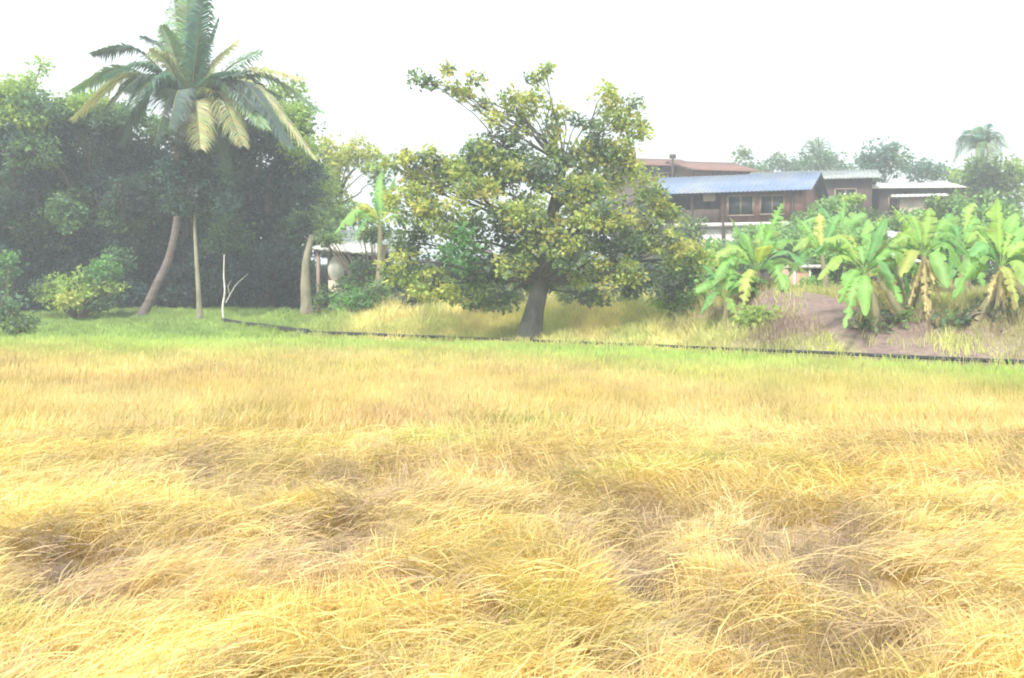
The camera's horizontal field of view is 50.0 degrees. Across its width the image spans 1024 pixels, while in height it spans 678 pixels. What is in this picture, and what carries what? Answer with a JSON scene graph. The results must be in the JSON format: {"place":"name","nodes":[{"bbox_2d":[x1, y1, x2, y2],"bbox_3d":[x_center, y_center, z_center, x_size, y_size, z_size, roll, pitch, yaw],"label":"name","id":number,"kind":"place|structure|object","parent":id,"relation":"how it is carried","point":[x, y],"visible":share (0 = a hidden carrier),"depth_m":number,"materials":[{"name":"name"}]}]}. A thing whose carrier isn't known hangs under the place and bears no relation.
{"place":"outdoors","nodes":[
{"label":"outdoors","id":0,"kind":"place"},
{"bbox_2d":[0,277,1023,371],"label":"bank grass","id":1,"kind":"structure","parent":0,"point":[639,323],"depth_m":28.18,"materials":[{"name":"plant"}]},
{"bbox_2d":[0,0,1023,272],"label":"sky","id":2,"kind":"structure","parent":0,"point":[715,77],"materials":[{"name":"white"}]},
{"bbox_2d":[4,286,1023,371],"bbox_3d":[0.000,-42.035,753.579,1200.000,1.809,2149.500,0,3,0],"label":"ground","id":3,"kind":"structure","parent":0,"point":[828,308],"depth_m":22.62,"materials":[{"name":"soil"}]},
{"bbox_2d":[0,249,29,302],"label":"shrub","id":4,"kind":"object","parent":3,"relation":"on","point":[8,261],"visible":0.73,"depth_m":35.94,"materials":[{"name":"green plant"}]},
{"bbox_2d":[0,288,43,336],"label":"shrub","id":5,"kind":"object","parent":3,"relation":"on","point":[10,320],"visible":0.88,"depth_m":29.38,"materials":[{"name":"green plant"}]},
{"bbox_2d":[0,55,85,312],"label":"dense tree","id":6,"kind":"object","parent":3,"relation":"on","point":[24,109],"visible":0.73,"depth_m":39.74,"materials":[{"name":"green plant"}]},
{"bbox_2d":[0,151,146,300],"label":"dense tree","id":7,"kind":"object","parent":3,"relation":"on","point":[92,206],"depth_m":46.28,"materials":[{"name":"green plant"}]},
{"bbox_2d":[2,170,153,303],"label":"dense tree","id":8,"kind":"object","parent":3,"relation":"on","point":[91,201],"visible":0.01,"depth_m":46.62,"materials":[{"name":"green plant"}]},
{"bbox_2d":[28,253,130,319],"bbox_3d":[-14.398,-1.714,36.315,2.807,2.347,2.874,-3,5,-43],"label":"shrub","id":9,"kind":"object","parent":3,"relation":"on","point":[88,300],"visible":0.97,"depth_m":36.23,"materials":[{"name":"green plant"}]},
{"bbox_2d":[0,88,167,311],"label":"dense tree","id":10,"kind":"object","parent":3,"relation":"on","point":[108,166],"visible":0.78,"depth_m":40.01,"materials":[{"name":"green plant"}]},
{"bbox_2d":[125,105,230,308],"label":"dense tree","id":11,"kind":"object","parent":3,"relation":"on","point":[181,271],"visible":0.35,"depth_m":41.61,"materials":[{"name":"green plant"}]},
{"bbox_2d":[149,134,243,319],"bbox_3d":[-10.214,-3.629,35.793,2.933,6.191,1.665,0,3,0],"label":"slim tree","id":12,"kind":"object","parent":3,"relation":"on","point":[190,170],"visible":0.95,"depth_m":35.59,"materials":[{"name":"green plant"}]},
{"bbox_2d":[68,0,325,316],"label":"coconut palm","id":13,"kind":"object","parent":3,"relation":"on","point":[186,84],"visible":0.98,"depth_m":35.91,"materials":[{"name":"green plant"}]},
{"bbox_2d":[129,161,327,304],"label":"dense tree","id":14,"kind":"object","parent":3,"relation":"on","point":[311,269],"visible":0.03,"depth_m":47.06,"materials":[{"name":"green plant"}]},
{"bbox_2d":[137,188,327,303],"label":"dense tree","id":15,"kind":"object","parent":3,"relation":"on","point":[322,266],"depth_m":47.00,"materials":[{"name":"green plant"}]},
{"bbox_2d":[222,255,243,317],"bbox_3d":[-9.030,-1.644,35.846,1.012,2.230,0.134,1,3,19],"label":"dead sapling","id":16,"kind":"object","parent":3,"relation":"on","point":[223,300],"visible":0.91,"depth_m":35.94,"materials":[{"name":"white wood"}]},
{"bbox_2d":[192,73,344,308],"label":"dense tree","id":17,"kind":"object","parent":3,"relation":"on","point":[269,264],"visible":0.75,"depth_m":40.28,"materials":[{"name":"green plant"}]},
{"bbox_2d":[272,204,346,314],"bbox_3d":[-6.959,-2.680,37.554,2.392,3.958,1.925,2,4,32],"label":"stout tree","id":18,"kind":"object","parent":3,"relation":"on","point":[298,230],"visible":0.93,"depth_m":37.06,"materials":[{"name":"green plant"}]},
{"bbox_2d":[328,257,344,311],"bbox_3d":[-5.782,-1.690,36.163,0.580,2.019,0.580,0,3,0],"label":"water jar","id":19,"kind":"object","parent":3,"relation":"on","point":[336,269],"visible":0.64,"depth_m":35.92,"materials":[{"name":"beige ceramic"}]},
{"bbox_2d":[312,240,383,315],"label":"open shed","id":20,"kind":"structure","parent":3,"relation":"on","point":[352,247],"depth_m":36.20,"materials":[{"name":"white metal"}]},
{"bbox_2d":[304,130,394,229],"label":"airy tree","id":21,"kind":"object","parent":3,"relation":"on","point":[338,160],"visible":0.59,"depth_m":45.34,"materials":[{"name":"green plant"}]},
{"bbox_2d":[307,219,399,309],"bbox_3d":[-5.036,-2.275,35.000,3.077,3.065,1.558,0,3,0],"label":"shrub","id":22,"kind":"object","parent":3,"relation":"on","point":[328,238],"visible":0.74,"depth_m":34.79,"materials":[{"name":"green plant"}]},
{"bbox_2d":[314,229,402,272],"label":"house","id":23,"kind":"structure","parent":3,"relation":"on","point":[348,238],"depth_m":38.53,"materials":[{"name":"grey"}]},
{"bbox_2d":[327,275,394,314],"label":"shrub","id":24,"kind":"object","parent":3,"relation":"on","point":[368,297],"visible":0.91,"depth_m":32.30,"materials":[{"name":"green plant"}]},
{"bbox_2d":[335,173,409,288],"bbox_3d":[-4.391,-2.857,34.054,2.292,4.682,1.755,-1,3,-14],"label":"banana plant","id":25,"kind":"object","parent":3,"relation":"on","point":[361,211],"visible":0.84,"depth_m":33.84,"materials":[{"name":"green plant"}]},
{"bbox_2d":[383,287,440,309],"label":"shrub","id":26,"kind":"object","parent":3,"relation":"on","point":[410,299],"visible":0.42,"depth_m":31.75,"materials":[{"name":"green plant"}]},
{"bbox_2d":[355,275,528,306],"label":"shrub","id":27,"kind":"object","parent":3,"relation":"on","point":[508,289],"visible":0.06,"depth_m":33.33,"materials":[{"name":"green plant"}]},
{"bbox_2d":[459,283,526,312],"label":"shrub","id":28,"kind":"object","parent":3,"relation":"on","point":[472,306],"visible":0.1,"depth_m":30.74,"materials":[{"name":"green plant"}]},
{"bbox_2d":[0,329,1023,677],"bbox_3d":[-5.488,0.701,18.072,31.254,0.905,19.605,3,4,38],"label":"rice crop","id":29,"kind":"object","parent":3,"relation":"on","point":[486,453],"visible":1,"depth_m":7.50,"materials":[{"name":"plant"}]},
{"bbox_2d":[372,58,715,338],"bbox_3d":[0.898,-3.358,27.010,8.558,6.988,3.950,0,3,0],"label":"broadleaf tree","id":30,"kind":"object","parent":3,"relation":"on","point":[545,274],"visible":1,"depth_m":26.61,"materials":[{"name":"green plant"}]},
{"bbox_2d":[383,228,714,297],"bbox_3d":[1.133,-2.497,38.103,12.333,2.900,3.761,0,3,0],"label":"shrub","id":31,"kind":"object","parent":3,"relation":"on","point":[649,265],"visible":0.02,"depth_m":37.46,"materials":[{"name":"green plant"}]},
{"bbox_2d":[554,284,594,305],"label":"shrub","id":32,"kind":"object","parent":3,"relation":"on","point":[567,300],"visible":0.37,"depth_m":30.88,"materials":[{"name":"green plant"}]},
{"bbox_2d":[548,280,684,299],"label":"shrub","id":33,"kind":"object","parent":3,"relation":"on","point":[611,283],"visible":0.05,"depth_m":33.28,"materials":[{"name":"green plant"}]},
{"bbox_2d":[221,318,1023,363],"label":"water pipe","id":34,"kind":"object","parent":3,"relation":"on","point":[920,357],"visible":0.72,"depth_m":23.56,"materials":[{"name":"black plastic"}]},
{"bbox_2d":[611,286,654,306],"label":"shrub","id":35,"kind":"object","parent":3,"relation":"on","point":[618,298],"visible":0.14,"depth_m":29.89,"materials":[{"name":"green plant"}]},
{"bbox_2d":[608,158,683,282],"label":"village house","id":36,"kind":"structure","parent":3,"relation":"on","point":[665,170],"depth_m":63.17,"materials":[{"name":"red tile"}]},
{"bbox_2d":[658,172,676,177],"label":"window","id":37,"kind":"structure","parent":36,"relation":"in","point":[666,174],"depth_m":62.58,"materials":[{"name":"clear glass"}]},
{"bbox_2d":[646,289,715,318],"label":"shrub","id":38,"kind":"object","parent":3,"relation":"on","point":[680,300],"visible":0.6,"depth_m":27.24,"materials":[{"name":"green plant"}]},
{"bbox_2d":[674,235,740,295],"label":"banana plant","id":39,"kind":"object","parent":3,"relation":"on","point":[711,246],"visible":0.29,"depth_m":28.93,"materials":[{"name":"green plant"}]},
{"bbox_2d":[665,161,760,176],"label":"village house","id":40,"kind":"structure","parent":3,"relation":"on","point":[689,168],"depth_m":60.91,"materials":[{"name":"red tile"}]},
{"bbox_2d":[694,257,768,321],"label":"banana plant","id":41,"kind":"object","parent":3,"relation":"on","point":[732,285],"visible":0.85,"depth_m":25.48,"materials":[{"name":"green plant"}]},
{"bbox_2d":[671,210,814,282],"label":"shrub","id":42,"kind":"object","parent":3,"relation":"on","point":[688,230],"visible":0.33,"depth_m":43.65,"materials":[{"name":"green plant"}]},
{"bbox_2d":[731,144,763,172],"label":"distant tree","id":43,"kind":"object","parent":3,"relation":"on","point":[744,154],"visible":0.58,"depth_m":84.14,"materials":[{"name":"green plant"}]},
{"bbox_2d":[698,224,812,283],"bbox_3d":[8.744,-3.038,39.895,6.348,2.532,3.200,0,3,0],"label":"shrub","id":44,"kind":"object","parent":3,"relation":"on","point":[792,233],"visible":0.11,"depth_m":39.45,"materials":[{"name":"green plant"}]},
{"bbox_2d":[728,302,782,327],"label":"shrub","id":45,"kind":"object","parent":3,"relation":"on","point":[751,314],"visible":0.92,"depth_m":24.36,"materials":[{"name":"green plant"}]},
{"bbox_2d":[709,204,809,307],"bbox_3d":[5.913,-1.860,25.967,2.788,2.700,2.173,0,3,0],"label":"banana plant","id":46,"kind":"object","parent":3,"relation":"on","point":[765,245],"visible":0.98,"depth_m":25.76,"materials":[{"name":"green plant"}]},
{"bbox_2d":[756,151,794,171],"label":"distant tree","id":47,"kind":"object","parent":3,"relation":"on","point":[780,165],"visible":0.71,"depth_m":87.13,"materials":[{"name":"green plant"}]},
{"bbox_2d":[782,265,826,284],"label":"shed","id":48,"kind":"structure","parent":3,"relation":"on","point":[815,270],"depth_m":30.40,"materials":[{"name":"white metal"}]},
{"bbox_2d":[788,280,821,289],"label":"shrub","id":49,"kind":"object","parent":3,"relation":"on","point":[807,283],"visible":0.13,"depth_m":28.09,"materials":[{"name":"green plant"}]},
{"bbox_2d":[749,169,880,269],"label":"village house","id":50,"kind":"structure","parent":3,"relation":"on","point":[847,182],"depth_m":54.14,"materials":[{"name":"grey metal"}]},
{"bbox_2d":[834,188,856,196],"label":"window","id":51,"kind":"structure","parent":50,"relation":"in","point":[842,190],"depth_m":54.08,"materials":[{"name":"clear glass"}]},
{"bbox_2d":[799,137,834,170],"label":"coconut palm","id":52,"kind":"object","parent":3,"relation":"on","point":[811,146],"visible":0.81,"depth_m":83.74,"materials":[{"name":"green plant"}]},
{"bbox_2d":[784,144,856,171],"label":"distant tree","id":53,"kind":"object","parent":3,"relation":"on","point":[805,164],"visible":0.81,"depth_m":83.29,"materials":[{"name":"green plant"}]},
{"bbox_2d":[788,213,863,287],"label":"banana plant","id":54,"kind":"object","parent":3,"relation":"on","point":[808,243],"visible":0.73,"depth_m":27.47,"materials":[{"name":"green plant"}]},
{"bbox_2d":[797,200,867,283],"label":"banana plant","id":55,"kind":"object","parent":3,"relation":"on","point":[854,220],"visible":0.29,"depth_m":35.98,"materials":[{"name":"green plant"}]},
{"bbox_2d":[782,192,887,283],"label":"shrub","id":56,"kind":"object","parent":3,"relation":"on","point":[853,201],"visible":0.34,"depth_m":43.52,"materials":[{"name":"green plant"}]},
{"bbox_2d":[802,218,905,332],"bbox_3d":[7.319,-1.319,22.634,2.308,2.407,1.704,-1,4,-24],"label":"banana plant","id":57,"kind":"object","parent":3,"relation":"on","point":[872,250],"visible":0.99,"depth_m":22.50,"materials":[{"name":"green plant"}]},
{"bbox_2d":[833,302,932,332],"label":"shrub","id":58,"kind":"object","parent":3,"relation":"on","point":[885,316],"visible":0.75,"depth_m":22.66,"materials":[{"name":"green plant"}]},
{"bbox_2d":[852,136,916,182],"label":"distant tree","id":59,"kind":"object","parent":3,"relation":"on","point":[881,164],"visible":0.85,"depth_m":74.10,"materials":[{"name":"green plant"}]},
{"bbox_2d":[876,253,920,283],"bbox_3d":[10.509,-1.861,29.918,0.760,1.383,1.550,0,3,-8],"label":"lean to","id":60,"kind":"object","parent":3,"relation":"on","point":[916,261],"visible":0.07,"depth_m":30.40,"materials":[{"name":"white metal"}]},
{"bbox_2d":[855,248,946,296],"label":"banana plant","id":61,"kind":"object","parent":3,"relation":"on","point":[912,271],"visible":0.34,"depth_m":24.41,"materials":[{"name":"green plant"}]},
{"bbox_2d":[887,230,918,255],"bbox_3d":[11.498,-2.315,32.897,1.062,2.103,1.550,0,3,-8],"label":"lean to","id":62,"kind":"object","parent":3,"relation":"on","point":[891,233],"visible":0.1,"depth_m":32.87,"materials":[{"name":"white metal"}]},
{"bbox_2d":[799,217,1022,287],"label":"shrub","id":63,"kind":"object","parent":3,"relation":"on","point":[844,262],"visible":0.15,"depth_m":31.57,"materials":[{"name":"green plant"}]},
{"bbox_2d":[872,182,966,240],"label":"village house","id":64,"kind":"structure","parent":3,"relation":"on","point":[882,193],"depth_m":57.33,"materials":[{"name":"white metal"}]},
{"bbox_2d":[888,196,897,211],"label":"window","id":65,"kind":"structure","parent":64,"relation":"in","point":[895,206],"depth_m":57.30,"materials":[{"name":"glass"}]},
{"bbox_2d":[890,193,948,279],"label":"village house","id":66,"kind":"structure","parent":3,"relation":"on","point":[906,201],"depth_m":51.95,"materials":[{"name":"white metal"}]},
{"bbox_2d":[875,188,968,241],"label":"shrub","id":67,"kind":"object","parent":3,"relation":"on","point":[938,207],"visible":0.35,"depth_m":41.54,"materials":[{"name":"green plant"}]},
{"bbox_2d":[886,206,968,320],"bbox_3d":[8.494,-1.410,23.041,2.129,2.774,1.773,2,4,26],"label":"banana plant","id":68,"kind":"object","parent":3,"relation":"on","point":[916,232],"visible":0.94,"depth_m":22.81,"materials":[{"name":"green plant"}]},
{"bbox_2d":[900,156,961,182],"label":"distant tree","id":69,"kind":"object","parent":3,"relation":"on","point":[930,172],"visible":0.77,"depth_m":77.11,"materials":[{"name":"green plant"}]},
{"bbox_2d":[927,180,988,280],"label":"village house","id":70,"kind":"structure","parent":3,"relation":"on","point":[957,188],"depth_m":63.22,"materials":[{"name":"white metal"}]},
{"bbox_2d":[929,203,990,292],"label":"banana plant","id":71,"kind":"object","parent":3,"relation":"on","point":[969,219],"visible":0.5,"depth_m":25.96,"materials":[{"name":"green plant"}]},
{"bbox_2d":[928,291,1023,331],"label":"shrub","id":72,"kind":"object","parent":3,"relation":"on","point":[964,318],"visible":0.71,"depth_m":22.08,"materials":[{"name":"green plant"}]},
{"bbox_2d":[952,123,1009,163],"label":"coconut palm","id":73,"kind":"object","parent":3,"relation":"on","point":[981,143],"visible":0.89,"depth_m":64.70,"materials":[{"name":"green plant"}]},
{"bbox_2d":[938,152,1023,263],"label":"distant tree","id":74,"kind":"object","parent":3,"relation":"on","point":[988,177],"visible":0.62,"depth_m":60.83,"materials":[{"name":"green plant"}]},
{"bbox_2d":[946,187,1023,280],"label":"shrub","id":75,"kind":"object","parent":3,"relation":"on","point":[1006,211],"visible":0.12,"depth_m":39.57,"materials":[{"name":"green plant"}]},
{"bbox_2d":[953,199,1023,321],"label":"banana plant","id":76,"kind":"object","parent":3,"relation":"on","point":[1007,236],"visible":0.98,"depth_m":21.87,"materials":[{"name":"green plant"}]},
{"bbox_2d":[669,154,675,176],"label":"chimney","id":77,"kind":"object","parent":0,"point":[672,156],"visible":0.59,"depth_m":60.50,"materials":[{"name":"grey metal"}]},
{"bbox_2d":[647,171,828,281],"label":"raised house","id":78,"kind":"structure","parent":0,"point":[719,201],"depth_m":47.88,"materials":[{"name":"blue metal"}]},
{"bbox_2d":[694,200,709,209],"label":"door","id":79,"kind":"structure","parent":78,"relation":"in","point":[698,204],"depth_m":50.60,"materials":[{"name":"grey"}]},
{"bbox_2d":[727,194,754,216],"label":"window","id":80,"kind":"structure","parent":78,"relation":"in","point":[737,205],"depth_m":47.45,"materials":[{"name":"clear glass"}]},
{"bbox_2d":[759,194,784,214],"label":"window","id":81,"kind":"structure","parent":78,"relation":"in","point":[767,203],"depth_m":46.92,"materials":[{"name":"clear glass"}]}
]}

